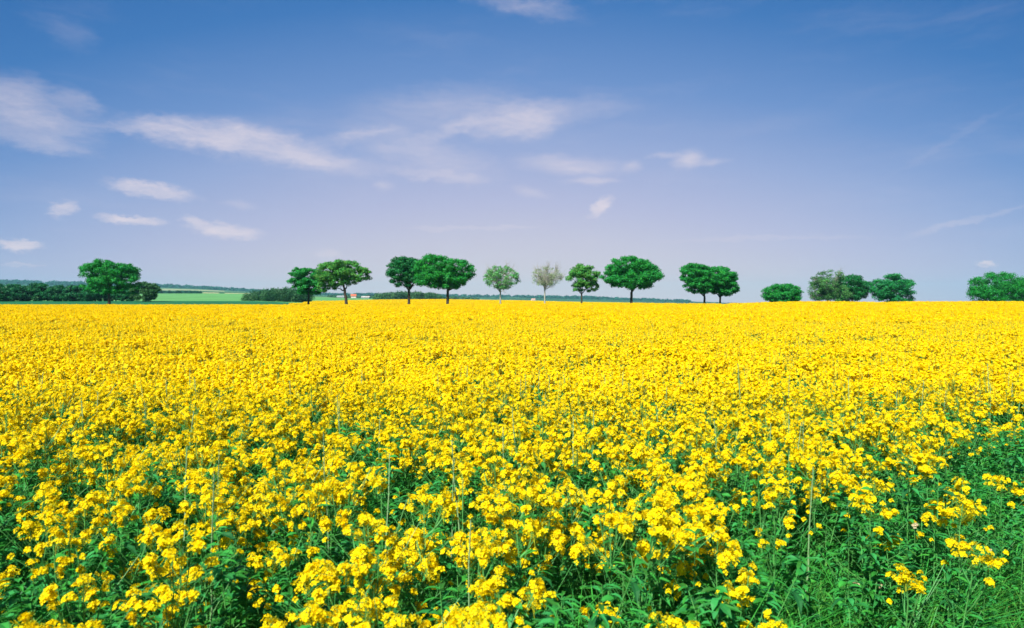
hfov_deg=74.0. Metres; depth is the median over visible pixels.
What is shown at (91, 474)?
rapeseed plant
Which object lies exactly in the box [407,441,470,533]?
rapeseed plant
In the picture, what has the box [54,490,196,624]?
rapeseed plant
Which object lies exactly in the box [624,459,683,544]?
rapeseed plant
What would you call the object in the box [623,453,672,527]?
rapeseed plant
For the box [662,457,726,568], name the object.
rapeseed plant
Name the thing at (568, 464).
rapeseed plant
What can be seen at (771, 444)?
rapeseed plant
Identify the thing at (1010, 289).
broadleaf tree
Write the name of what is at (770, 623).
rapeseed plant
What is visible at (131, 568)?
rapeseed plant
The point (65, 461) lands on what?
rapeseed plant
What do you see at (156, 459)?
rapeseed plant
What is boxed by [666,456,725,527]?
rapeseed plant
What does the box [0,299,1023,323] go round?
far rapeseed field
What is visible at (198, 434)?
rapeseed plant
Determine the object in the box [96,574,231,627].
rapeseed plant
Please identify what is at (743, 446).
rapeseed plant
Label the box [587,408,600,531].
rapeseed plant
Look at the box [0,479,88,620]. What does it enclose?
rapeseed plant
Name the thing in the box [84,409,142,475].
rapeseed plant
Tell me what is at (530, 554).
rapeseed plant
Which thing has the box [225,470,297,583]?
rapeseed plant
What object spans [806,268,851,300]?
broadleaf tree
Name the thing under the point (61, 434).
rapeseed plant
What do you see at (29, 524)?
rapeseed plant
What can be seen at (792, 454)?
rapeseed plant
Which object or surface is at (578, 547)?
rapeseed plant
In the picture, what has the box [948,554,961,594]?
flowering weed
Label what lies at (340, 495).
rapeseed plant
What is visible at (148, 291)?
bush
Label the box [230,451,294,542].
rapeseed plant
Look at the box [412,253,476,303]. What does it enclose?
broadleaf tree
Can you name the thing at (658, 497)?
rapeseed plant
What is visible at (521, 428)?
rapeseed plant
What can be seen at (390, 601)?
rapeseed plant
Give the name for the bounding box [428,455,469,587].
rapeseed plant
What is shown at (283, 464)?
rapeseed plant
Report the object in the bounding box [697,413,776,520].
rapeseed plant
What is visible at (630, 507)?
rapeseed plant
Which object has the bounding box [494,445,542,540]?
rapeseed plant
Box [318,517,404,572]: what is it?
rapeseed plant
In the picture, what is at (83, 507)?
rapeseed plant
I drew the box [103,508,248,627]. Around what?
rapeseed plant
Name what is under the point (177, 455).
rapeseed plant
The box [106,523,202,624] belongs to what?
rapeseed plant
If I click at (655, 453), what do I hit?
rapeseed plant
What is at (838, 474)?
rapeseed plant
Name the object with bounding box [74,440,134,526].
rapeseed plant
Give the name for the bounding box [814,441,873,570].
rapeseed plant
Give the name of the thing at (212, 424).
rapeseed plant
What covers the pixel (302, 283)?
broadleaf tree
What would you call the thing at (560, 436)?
rapeseed plant
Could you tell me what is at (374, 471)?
rapeseed plant
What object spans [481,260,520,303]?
broadleaf tree
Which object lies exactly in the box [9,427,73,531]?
rapeseed plant
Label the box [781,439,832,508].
rapeseed plant
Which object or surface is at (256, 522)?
rapeseed plant
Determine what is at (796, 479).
rapeseed plant
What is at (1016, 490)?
rapeseed plant
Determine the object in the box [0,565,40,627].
rapeseed plant
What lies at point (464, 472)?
rapeseed plant
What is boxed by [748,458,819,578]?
rapeseed plant
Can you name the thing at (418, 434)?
rapeseed plant
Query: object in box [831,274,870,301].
broadleaf tree
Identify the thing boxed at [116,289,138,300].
hedge tree
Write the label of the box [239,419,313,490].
rapeseed plant
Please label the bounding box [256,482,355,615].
rapeseed plant
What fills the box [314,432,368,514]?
rapeseed plant
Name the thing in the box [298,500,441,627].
rapeseed plant
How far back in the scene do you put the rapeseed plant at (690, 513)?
3.72 m
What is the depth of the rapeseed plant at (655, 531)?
3.11 m
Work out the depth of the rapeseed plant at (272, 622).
2.73 m
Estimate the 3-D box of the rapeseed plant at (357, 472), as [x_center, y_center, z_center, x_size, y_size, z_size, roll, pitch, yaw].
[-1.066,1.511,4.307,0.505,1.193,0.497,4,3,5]
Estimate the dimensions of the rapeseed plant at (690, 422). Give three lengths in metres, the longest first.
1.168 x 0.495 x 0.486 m
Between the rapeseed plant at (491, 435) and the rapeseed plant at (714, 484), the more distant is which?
the rapeseed plant at (491, 435)
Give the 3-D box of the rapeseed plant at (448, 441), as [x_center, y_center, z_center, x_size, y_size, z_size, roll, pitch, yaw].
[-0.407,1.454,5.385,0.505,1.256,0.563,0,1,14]
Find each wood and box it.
[0,279,325,294]
[240,287,314,301]
[323,292,690,302]
[372,290,443,299]
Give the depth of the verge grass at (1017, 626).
4.43 m
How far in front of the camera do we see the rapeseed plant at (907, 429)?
5.28 m
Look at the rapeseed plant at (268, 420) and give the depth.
5.69 m
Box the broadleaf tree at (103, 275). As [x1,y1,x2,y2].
[77,258,143,303]
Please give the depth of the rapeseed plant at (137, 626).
2.83 m
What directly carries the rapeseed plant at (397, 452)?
on the ground at (216, 297)
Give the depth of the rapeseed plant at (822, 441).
5.29 m
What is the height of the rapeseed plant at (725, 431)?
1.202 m
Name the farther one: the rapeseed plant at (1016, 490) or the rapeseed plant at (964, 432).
the rapeseed plant at (964, 432)
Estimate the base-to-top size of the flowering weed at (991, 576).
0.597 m
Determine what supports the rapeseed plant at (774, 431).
on the ground at (216, 297)
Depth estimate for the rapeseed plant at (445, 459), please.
4.97 m
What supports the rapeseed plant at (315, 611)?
on the ground at (216, 297)
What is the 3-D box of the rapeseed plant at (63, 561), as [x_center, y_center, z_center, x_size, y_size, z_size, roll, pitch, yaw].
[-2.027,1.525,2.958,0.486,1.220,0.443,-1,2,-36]
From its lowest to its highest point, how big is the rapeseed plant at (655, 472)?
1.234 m
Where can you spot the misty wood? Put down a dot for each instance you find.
(404, 295)
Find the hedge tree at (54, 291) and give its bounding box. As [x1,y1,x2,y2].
[40,284,70,300]
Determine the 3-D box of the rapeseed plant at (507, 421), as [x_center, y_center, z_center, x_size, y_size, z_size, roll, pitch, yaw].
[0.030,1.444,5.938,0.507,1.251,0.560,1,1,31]
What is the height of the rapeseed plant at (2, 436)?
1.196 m
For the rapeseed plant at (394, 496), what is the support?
on the ground at (216, 297)
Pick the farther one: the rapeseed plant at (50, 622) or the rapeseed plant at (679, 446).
the rapeseed plant at (679, 446)
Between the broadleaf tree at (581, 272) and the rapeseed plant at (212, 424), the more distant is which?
the broadleaf tree at (581, 272)
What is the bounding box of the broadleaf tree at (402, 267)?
[385,256,426,303]
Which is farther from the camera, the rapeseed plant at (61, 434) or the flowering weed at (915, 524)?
the rapeseed plant at (61, 434)
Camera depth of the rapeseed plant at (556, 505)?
3.61 m
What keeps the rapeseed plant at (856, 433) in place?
on the ground at (216, 297)
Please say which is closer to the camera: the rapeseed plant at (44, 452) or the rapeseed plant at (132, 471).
the rapeseed plant at (132, 471)
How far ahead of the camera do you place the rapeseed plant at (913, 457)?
4.66 m
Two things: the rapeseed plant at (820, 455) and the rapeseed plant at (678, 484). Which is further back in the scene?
the rapeseed plant at (820, 455)
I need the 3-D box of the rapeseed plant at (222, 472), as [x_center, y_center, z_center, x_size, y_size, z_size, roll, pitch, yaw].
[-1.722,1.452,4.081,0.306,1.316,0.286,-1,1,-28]
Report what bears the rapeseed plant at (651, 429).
on the ground at (216, 297)
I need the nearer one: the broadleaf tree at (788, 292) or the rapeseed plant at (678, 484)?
the rapeseed plant at (678, 484)
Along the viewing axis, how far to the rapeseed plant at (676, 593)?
3.42 m
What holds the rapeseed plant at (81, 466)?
on the ground at (216, 297)
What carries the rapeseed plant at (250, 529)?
on the ground at (216, 297)
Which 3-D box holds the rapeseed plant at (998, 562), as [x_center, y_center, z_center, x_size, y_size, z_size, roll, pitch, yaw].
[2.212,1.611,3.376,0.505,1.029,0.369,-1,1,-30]
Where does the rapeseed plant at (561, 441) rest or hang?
on the ground at (216, 297)
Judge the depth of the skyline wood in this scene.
2983.98 m
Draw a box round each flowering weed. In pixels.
[844,580,866,627]
[877,582,893,627]
[901,522,929,620]
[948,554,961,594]
[978,549,1003,620]
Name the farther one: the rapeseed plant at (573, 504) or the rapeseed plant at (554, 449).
the rapeseed plant at (554, 449)
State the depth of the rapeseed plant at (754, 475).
4.55 m
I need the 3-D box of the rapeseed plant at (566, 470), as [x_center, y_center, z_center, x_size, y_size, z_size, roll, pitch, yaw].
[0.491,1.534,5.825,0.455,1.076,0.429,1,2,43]
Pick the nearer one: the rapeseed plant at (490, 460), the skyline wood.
the rapeseed plant at (490, 460)
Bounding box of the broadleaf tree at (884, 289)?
[866,273,916,301]
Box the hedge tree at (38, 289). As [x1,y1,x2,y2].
[27,282,51,300]
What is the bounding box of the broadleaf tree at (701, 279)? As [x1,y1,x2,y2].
[679,263,719,302]
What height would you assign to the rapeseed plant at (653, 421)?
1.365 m
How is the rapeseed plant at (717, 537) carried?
on the ground at (216, 297)
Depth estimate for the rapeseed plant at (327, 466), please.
4.92 m
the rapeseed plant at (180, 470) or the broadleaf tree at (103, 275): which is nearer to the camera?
the rapeseed plant at (180, 470)
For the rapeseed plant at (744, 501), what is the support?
on the ground at (216, 297)
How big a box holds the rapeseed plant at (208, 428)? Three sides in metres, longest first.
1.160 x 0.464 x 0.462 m
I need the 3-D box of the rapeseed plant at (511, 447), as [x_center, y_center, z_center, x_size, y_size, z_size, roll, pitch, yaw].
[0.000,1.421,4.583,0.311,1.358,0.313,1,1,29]
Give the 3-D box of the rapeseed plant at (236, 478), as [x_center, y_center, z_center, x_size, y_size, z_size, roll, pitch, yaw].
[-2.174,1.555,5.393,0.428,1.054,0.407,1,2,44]
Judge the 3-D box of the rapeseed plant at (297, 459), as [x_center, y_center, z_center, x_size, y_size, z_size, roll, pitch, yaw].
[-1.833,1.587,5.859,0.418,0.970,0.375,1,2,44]
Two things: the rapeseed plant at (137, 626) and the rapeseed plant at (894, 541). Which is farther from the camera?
the rapeseed plant at (894, 541)
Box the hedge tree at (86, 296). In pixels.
[78,287,107,300]
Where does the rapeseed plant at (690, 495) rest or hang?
on the ground at (216, 297)
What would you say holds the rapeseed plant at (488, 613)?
on the ground at (216, 297)
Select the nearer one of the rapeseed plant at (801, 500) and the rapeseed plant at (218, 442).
the rapeseed plant at (801, 500)
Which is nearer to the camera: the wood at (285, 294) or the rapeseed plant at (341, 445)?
the rapeseed plant at (341, 445)
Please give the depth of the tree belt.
932.66 m
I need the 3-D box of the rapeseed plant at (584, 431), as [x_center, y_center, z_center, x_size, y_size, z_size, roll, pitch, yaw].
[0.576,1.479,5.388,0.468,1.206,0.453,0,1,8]
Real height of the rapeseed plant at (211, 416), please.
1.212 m
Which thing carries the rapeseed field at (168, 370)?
on the ground at (216, 297)
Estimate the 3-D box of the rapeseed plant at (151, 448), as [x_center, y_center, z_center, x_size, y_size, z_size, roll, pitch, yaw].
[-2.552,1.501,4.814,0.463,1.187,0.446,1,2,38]
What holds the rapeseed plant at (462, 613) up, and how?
on the ground at (216, 297)
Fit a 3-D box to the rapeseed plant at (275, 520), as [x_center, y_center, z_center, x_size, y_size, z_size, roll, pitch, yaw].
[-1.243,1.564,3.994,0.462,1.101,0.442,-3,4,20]
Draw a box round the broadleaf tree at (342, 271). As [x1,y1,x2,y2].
[312,259,372,303]
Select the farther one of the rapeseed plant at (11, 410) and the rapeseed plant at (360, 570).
the rapeseed plant at (11, 410)
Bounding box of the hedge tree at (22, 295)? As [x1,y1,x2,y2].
[5,284,33,300]
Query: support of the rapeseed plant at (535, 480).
on the ground at (216, 297)
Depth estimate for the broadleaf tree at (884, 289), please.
168.57 m
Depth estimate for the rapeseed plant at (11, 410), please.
5.75 m
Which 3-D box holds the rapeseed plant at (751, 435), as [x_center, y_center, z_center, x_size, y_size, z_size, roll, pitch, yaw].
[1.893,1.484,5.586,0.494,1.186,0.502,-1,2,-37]
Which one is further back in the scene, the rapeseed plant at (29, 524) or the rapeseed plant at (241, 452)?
the rapeseed plant at (241, 452)
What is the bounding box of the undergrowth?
[0,380,1023,627]
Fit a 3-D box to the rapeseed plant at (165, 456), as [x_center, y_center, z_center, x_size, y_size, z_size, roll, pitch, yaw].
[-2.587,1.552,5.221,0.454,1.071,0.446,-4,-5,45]
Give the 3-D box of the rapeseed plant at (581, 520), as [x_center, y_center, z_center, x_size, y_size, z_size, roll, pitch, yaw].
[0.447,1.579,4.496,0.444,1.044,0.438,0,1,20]
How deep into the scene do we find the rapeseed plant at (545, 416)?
5.93 m
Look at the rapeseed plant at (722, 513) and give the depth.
3.83 m
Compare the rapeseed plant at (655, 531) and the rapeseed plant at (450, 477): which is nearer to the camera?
the rapeseed plant at (655, 531)
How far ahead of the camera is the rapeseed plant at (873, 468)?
5.05 m
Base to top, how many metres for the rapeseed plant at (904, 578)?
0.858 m
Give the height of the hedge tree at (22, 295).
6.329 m
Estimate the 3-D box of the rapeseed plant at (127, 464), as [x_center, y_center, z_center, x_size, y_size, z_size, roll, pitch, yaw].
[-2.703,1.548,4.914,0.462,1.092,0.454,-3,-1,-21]
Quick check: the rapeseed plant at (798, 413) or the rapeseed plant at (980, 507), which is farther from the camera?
the rapeseed plant at (798, 413)
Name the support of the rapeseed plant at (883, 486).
on the ground at (216, 297)
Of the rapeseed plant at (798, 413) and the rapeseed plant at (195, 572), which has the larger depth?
the rapeseed plant at (798, 413)
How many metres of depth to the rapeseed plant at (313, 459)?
5.56 m
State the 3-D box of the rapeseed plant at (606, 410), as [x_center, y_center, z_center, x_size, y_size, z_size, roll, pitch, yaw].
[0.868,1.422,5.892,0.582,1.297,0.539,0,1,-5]
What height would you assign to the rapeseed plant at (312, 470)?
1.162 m
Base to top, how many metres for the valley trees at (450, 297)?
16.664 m
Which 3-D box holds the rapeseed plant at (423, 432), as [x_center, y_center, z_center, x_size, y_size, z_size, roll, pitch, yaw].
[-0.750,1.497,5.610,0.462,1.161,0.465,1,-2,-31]
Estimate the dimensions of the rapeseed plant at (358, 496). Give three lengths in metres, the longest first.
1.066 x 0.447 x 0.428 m
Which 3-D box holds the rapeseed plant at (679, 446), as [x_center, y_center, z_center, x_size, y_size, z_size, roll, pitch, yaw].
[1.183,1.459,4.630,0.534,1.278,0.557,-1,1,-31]
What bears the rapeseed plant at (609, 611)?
on the ground at (216, 297)
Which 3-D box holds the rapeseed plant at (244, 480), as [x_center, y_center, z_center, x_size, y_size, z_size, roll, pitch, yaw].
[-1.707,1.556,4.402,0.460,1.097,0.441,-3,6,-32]
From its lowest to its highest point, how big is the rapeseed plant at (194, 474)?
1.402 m
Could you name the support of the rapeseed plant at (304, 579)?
on the ground at (216, 297)
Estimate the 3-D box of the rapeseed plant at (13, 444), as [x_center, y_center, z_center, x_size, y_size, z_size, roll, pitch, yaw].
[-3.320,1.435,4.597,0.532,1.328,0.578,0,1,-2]
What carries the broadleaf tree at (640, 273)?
on the ground at (216, 297)
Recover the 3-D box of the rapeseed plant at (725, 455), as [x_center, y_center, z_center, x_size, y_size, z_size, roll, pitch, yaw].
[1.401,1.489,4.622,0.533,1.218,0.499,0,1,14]
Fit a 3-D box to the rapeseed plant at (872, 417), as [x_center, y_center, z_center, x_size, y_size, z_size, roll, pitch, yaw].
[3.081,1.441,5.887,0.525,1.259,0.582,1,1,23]
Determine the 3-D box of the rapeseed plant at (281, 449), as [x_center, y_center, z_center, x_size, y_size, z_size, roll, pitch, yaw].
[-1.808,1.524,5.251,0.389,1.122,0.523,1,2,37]
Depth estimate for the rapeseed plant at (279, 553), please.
3.25 m
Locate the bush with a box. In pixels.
[128,281,161,301]
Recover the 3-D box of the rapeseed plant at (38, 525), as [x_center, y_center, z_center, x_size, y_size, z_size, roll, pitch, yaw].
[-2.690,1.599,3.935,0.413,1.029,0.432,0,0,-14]
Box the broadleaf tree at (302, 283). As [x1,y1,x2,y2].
[286,267,327,303]
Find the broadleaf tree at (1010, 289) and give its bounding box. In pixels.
[965,271,1023,300]
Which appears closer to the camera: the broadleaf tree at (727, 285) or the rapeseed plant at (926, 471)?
the rapeseed plant at (926, 471)
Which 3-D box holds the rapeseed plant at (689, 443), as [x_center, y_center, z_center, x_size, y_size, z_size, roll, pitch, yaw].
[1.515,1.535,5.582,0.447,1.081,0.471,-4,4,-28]
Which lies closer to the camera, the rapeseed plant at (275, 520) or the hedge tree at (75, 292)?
the rapeseed plant at (275, 520)
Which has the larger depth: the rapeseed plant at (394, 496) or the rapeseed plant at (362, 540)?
the rapeseed plant at (394, 496)
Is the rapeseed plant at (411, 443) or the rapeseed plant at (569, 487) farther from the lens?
the rapeseed plant at (411, 443)
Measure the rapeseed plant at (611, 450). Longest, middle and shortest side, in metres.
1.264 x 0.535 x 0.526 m
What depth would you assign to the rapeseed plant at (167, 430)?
5.83 m
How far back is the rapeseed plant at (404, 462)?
5.04 m
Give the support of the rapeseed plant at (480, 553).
on the ground at (216, 297)
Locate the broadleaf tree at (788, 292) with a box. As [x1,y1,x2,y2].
[760,283,803,301]
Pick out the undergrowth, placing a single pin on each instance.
(795, 591)
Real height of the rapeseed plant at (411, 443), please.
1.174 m
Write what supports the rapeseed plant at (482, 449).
on the ground at (216, 297)
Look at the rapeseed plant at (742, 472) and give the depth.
5.72 m
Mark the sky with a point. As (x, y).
(245, 144)
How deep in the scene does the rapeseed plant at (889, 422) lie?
5.46 m
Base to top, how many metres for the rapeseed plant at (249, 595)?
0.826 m
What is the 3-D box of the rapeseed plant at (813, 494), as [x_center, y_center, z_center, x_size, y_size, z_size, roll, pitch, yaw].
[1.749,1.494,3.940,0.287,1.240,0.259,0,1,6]
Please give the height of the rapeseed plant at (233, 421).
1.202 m
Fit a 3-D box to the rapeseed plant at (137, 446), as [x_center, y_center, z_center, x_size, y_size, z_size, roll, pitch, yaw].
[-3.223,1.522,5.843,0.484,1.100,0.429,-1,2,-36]
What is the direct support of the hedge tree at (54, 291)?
on the ground at (216, 297)
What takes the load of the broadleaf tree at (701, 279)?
on the ground at (216, 297)
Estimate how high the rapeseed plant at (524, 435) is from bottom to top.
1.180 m
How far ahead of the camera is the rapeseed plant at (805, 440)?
5.17 m
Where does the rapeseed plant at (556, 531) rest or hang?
on the ground at (216, 297)
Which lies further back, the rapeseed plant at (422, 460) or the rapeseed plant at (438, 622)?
the rapeseed plant at (422, 460)
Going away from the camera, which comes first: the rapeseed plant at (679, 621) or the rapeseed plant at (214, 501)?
the rapeseed plant at (679, 621)
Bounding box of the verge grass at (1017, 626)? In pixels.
[908,533,1023,627]
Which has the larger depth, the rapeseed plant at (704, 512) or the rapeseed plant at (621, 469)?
the rapeseed plant at (621, 469)
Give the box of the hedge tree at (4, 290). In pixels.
[0,283,18,300]
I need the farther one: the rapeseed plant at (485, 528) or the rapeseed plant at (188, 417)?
the rapeseed plant at (188, 417)
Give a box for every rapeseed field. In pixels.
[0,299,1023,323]
[0,316,1023,627]
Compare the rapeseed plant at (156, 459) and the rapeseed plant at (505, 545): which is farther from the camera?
the rapeseed plant at (156, 459)
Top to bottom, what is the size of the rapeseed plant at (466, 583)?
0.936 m
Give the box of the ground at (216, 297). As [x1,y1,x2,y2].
[0,283,1023,624]
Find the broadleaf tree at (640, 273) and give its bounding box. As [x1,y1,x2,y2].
[598,255,664,302]
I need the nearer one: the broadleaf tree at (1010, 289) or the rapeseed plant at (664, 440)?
the rapeseed plant at (664, 440)
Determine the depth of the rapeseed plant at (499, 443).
5.04 m
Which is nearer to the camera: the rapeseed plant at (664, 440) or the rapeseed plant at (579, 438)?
the rapeseed plant at (579, 438)
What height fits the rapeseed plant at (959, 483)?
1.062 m
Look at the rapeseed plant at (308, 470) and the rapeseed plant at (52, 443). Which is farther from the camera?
the rapeseed plant at (52, 443)
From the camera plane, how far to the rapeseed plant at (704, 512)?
3.55 m
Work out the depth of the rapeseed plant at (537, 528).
3.31 m
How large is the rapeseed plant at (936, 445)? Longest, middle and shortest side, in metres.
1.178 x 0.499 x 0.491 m
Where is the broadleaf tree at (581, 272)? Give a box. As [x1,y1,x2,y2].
[565,263,601,302]
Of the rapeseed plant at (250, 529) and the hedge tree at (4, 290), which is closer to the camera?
the rapeseed plant at (250, 529)
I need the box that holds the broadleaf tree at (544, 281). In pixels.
[530,261,565,302]
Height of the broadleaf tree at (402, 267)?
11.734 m
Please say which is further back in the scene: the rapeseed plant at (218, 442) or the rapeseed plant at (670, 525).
the rapeseed plant at (218, 442)
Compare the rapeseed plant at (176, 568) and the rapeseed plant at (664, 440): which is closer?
the rapeseed plant at (176, 568)
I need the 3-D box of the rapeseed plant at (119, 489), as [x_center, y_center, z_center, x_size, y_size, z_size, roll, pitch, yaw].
[-2.234,1.505,3.776,0.558,1.225,0.506,-1,1,-27]
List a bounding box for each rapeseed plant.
[0,403,39,469]
[0,414,54,519]
[0,419,67,504]
[0,422,62,571]
[0,433,32,526]
[0,457,36,552]
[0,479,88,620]
[0,487,78,618]
[0,495,95,620]
[0,514,112,627]
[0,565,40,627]
[1,443,74,582]
[4,500,90,612]
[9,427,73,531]
[10,619,59,627]
[15,415,90,549]
[16,554,168,627]
[28,432,77,502]
[29,436,99,506]
[29,440,77,493]
[29,455,76,499]
[30,497,132,617]
[31,445,105,520]
[35,445,104,551]
[42,455,99,539]
[52,475,164,625]
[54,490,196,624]
[56,429,115,498]
[57,445,114,521]
[62,441,153,585]
[63,426,121,480]
[67,395,103,495]
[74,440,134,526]
[78,481,147,591]
[78,583,199,627]
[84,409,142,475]
[86,459,188,600]
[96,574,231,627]
[97,461,172,567]
[98,451,170,554]
[101,557,175,622]
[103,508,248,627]
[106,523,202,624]
[108,409,180,501]
[119,437,187,563]
[126,448,169,519]
[127,433,164,458]
[136,422,182,512]
[136,443,205,624]
[138,532,237,627]
[140,412,203,507]
[148,423,221,549]
[152,450,211,553]
[153,447,198,513]
[153,474,253,624]
[157,441,211,523]
[159,445,230,560]
[164,408,207,518]
[172,465,249,556]
[174,410,238,558]
[177,449,251,541]
[186,423,241,503]
[190,494,277,627]
[192,439,255,506]
[193,411,237,500]
[198,436,255,509]
[199,466,261,627]
[200,413,262,465]
[204,486,273,615]
[205,572,301,627]
[207,448,277,544]
[209,447,250,613]
[211,476,273,560]
[219,535,325,626]
[219,601,287,627]
[225,456,268,525]
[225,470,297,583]
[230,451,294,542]
[234,407,295,474]
[236,502,263,576]
[237,452,331,597]
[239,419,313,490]
[249,473,289,546]
[253,439,303,522]
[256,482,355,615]
[257,559,382,627]
[258,437,310,535]
[259,483,334,607]
[261,568,355,627]
[264,460,353,562]
[269,463,341,562]
[271,485,326,571]
[272,542,432,626]
[275,621,282,627]
[279,462,376,627]
[287,425,356,521]
[288,454,305,488]
[288,578,373,627]
[291,447,325,508]
[291,449,360,549]
[294,429,348,603]
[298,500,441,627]
[299,461,390,575]
[310,477,377,556]
[312,427,362,481]
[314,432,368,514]
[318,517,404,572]
[319,479,372,585]
[322,437,365,492]
[325,585,400,627]
[337,534,405,592]
[345,531,453,627]
[349,464,407,549]
[355,592,489,627]
[361,440,425,524]
[364,413,391,505]
[366,448,422,529]
[368,430,446,529]
[369,449,404,608]
[374,524,447,627]
[380,492,475,627]
[388,538,467,626]
[390,510,458,600]
[391,584,460,627]
[393,494,465,556]
[399,430,440,497]
[400,424,448,510]
[401,482,472,592]
[406,440,442,516]
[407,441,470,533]
[409,532,456,620]
[411,600,530,627]
[424,417,481,517]
[424,449,514,589]
[426,536,510,624]
[427,527,515,625]
[428,436,473,605]
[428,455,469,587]
[434,514,493,624]
[435,450,491,537]
[441,491,541,618]
[444,418,498,531]
[446,604,482,627]
[448,546,557,627]
[451,439,505,556]
[455,493,517,561]
[456,449,525,588]
[460,483,563,617]
[465,519,571,627]
[465,567,508,598]
[466,436,518,523]
[471,513,529,599]
[472,411,528,493]
[472,431,517,495]
[476,484,525,584]
[482,466,549,581]
[489,412,535,505]
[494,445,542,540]
[495,441,579,557]
[496,478,583,627]
[500,424,517,520]
[501,425,532,465]
[509,404,526,483]
[510,504,589,627]
[516,436,585,515]
[517,408,569,486]
[517,431,572,491]
[517,442,558,507]
[524,503,574,611]
[527,520,618,624]
[530,469,605,608]
[530,474,588,578]
[531,441,572,513]
[531,476,594,617]
[535,423,601,515]
[538,476,607,576]
[553,429,592,489]
[554,414,587,522]
[557,421,612,497]
[559,407,615,489]
[559,450,605,529]
[568,564,651,627]
[569,465,664,623]
[572,425,639,512]
[574,442,650,580]
[575,504,725,627]
[575,525,632,610]
[577,403,647,491]
[585,497,674,627]
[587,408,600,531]
[590,441,683,591]
[592,459,643,546]
[596,498,628,611]
[598,429,649,494]
[606,531,678,627]
[608,438,670,537]
[610,515,714,627]
[612,459,712,595]
[613,434,646,499]
[615,419,693,509]
[617,399,671,444]
[618,484,709,614]
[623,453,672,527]
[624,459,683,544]
[633,532,707,622]
[636,480,738,605]
[636,497,721,614]
[644,402,660,484]
[644,495,753,620]
[645,595,699,627]
[649,427,729,553]
[651,472,723,593]
[659,433,715,502]
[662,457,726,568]
[666,423,745,503]
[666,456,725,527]
[667,522,766,627]
[673,435,720,484]
[675,420,724,502]
[683,446,751,538]
[683,498,762,621]
[685,450,748,522]
[691,419,749,488]
[693,447,760,550]
[696,549,771,627]
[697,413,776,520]
[702,416,724,529]
[712,481,763,568]
[713,447,753,518]
[718,424,777,510]
[721,616,816,627]
[722,452,795,601]
[725,485,826,625]
[728,405,796,490]
[728,440,800,528]
[742,421,778,548]
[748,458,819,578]
[749,472,819,623]
[754,424,812,507]
[754,444,822,542]
[755,411,797,570]
[761,404,821,458]
[771,432,802,504]
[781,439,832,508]
[781,447,859,596]
[784,420,808,529]
[787,419,821,553]
[789,451,874,586]
[791,429,853,524]
[792,464,845,618]
[805,399,878,482]
[805,446,857,526]
[812,463,874,579]
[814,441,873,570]
[816,492,912,625]
[819,452,891,560]
[824,430,876,507]
[837,404,898,494]
[839,420,906,523]
[840,412,924,518]
[842,514,940,623]
[850,560,948,627]
[852,440,901,503]
[853,458,906,551]
[853,473,911,601]
[863,440,955,562]
[876,421,952,522]
[879,435,952,536]
[886,433,927,515]
[893,450,978,585]
[906,412,981,535]
[909,486,987,625]
[914,427,982,512]
[915,537,1007,627]
[929,465,993,571]
[935,496,1008,627]
[957,473,1023,603]
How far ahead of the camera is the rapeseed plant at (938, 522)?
4.18 m
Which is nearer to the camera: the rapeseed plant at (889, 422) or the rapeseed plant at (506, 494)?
the rapeseed plant at (506, 494)
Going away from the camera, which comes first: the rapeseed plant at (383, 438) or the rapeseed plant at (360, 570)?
the rapeseed plant at (360, 570)
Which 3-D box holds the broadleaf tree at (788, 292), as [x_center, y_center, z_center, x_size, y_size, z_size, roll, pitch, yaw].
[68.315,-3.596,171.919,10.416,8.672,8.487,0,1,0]
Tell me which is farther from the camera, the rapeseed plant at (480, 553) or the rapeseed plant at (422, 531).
the rapeseed plant at (422, 531)
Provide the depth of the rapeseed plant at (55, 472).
5.29 m
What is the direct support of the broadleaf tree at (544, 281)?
on the ground at (216, 297)
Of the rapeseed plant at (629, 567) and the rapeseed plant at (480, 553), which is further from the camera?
the rapeseed plant at (629, 567)
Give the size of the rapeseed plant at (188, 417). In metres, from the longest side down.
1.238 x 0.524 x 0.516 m
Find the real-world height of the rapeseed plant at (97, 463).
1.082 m
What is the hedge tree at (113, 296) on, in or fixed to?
on the ground at (216, 297)
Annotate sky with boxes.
[0,0,1023,302]
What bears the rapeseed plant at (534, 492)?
on the ground at (216, 297)
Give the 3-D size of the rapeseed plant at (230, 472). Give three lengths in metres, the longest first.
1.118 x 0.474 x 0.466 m
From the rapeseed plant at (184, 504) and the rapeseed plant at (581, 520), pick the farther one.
the rapeseed plant at (581, 520)
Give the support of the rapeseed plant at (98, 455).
on the ground at (216, 297)
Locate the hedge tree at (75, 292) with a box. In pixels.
[59,284,87,300]
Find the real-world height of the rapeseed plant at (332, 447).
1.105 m
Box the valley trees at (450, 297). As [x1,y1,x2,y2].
[327,294,479,299]
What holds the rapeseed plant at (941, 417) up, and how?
on the ground at (216, 297)
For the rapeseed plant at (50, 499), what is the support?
on the ground at (216, 297)
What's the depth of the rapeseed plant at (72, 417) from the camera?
5.45 m
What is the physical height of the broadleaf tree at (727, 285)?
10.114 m
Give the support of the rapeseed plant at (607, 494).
on the ground at (216, 297)
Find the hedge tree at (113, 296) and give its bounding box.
[102,285,124,300]
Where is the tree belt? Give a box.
[158,290,201,292]
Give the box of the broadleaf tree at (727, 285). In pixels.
[710,266,739,302]
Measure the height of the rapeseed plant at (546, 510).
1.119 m
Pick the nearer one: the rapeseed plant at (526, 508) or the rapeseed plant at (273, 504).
the rapeseed plant at (526, 508)
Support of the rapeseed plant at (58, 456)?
on the ground at (216, 297)

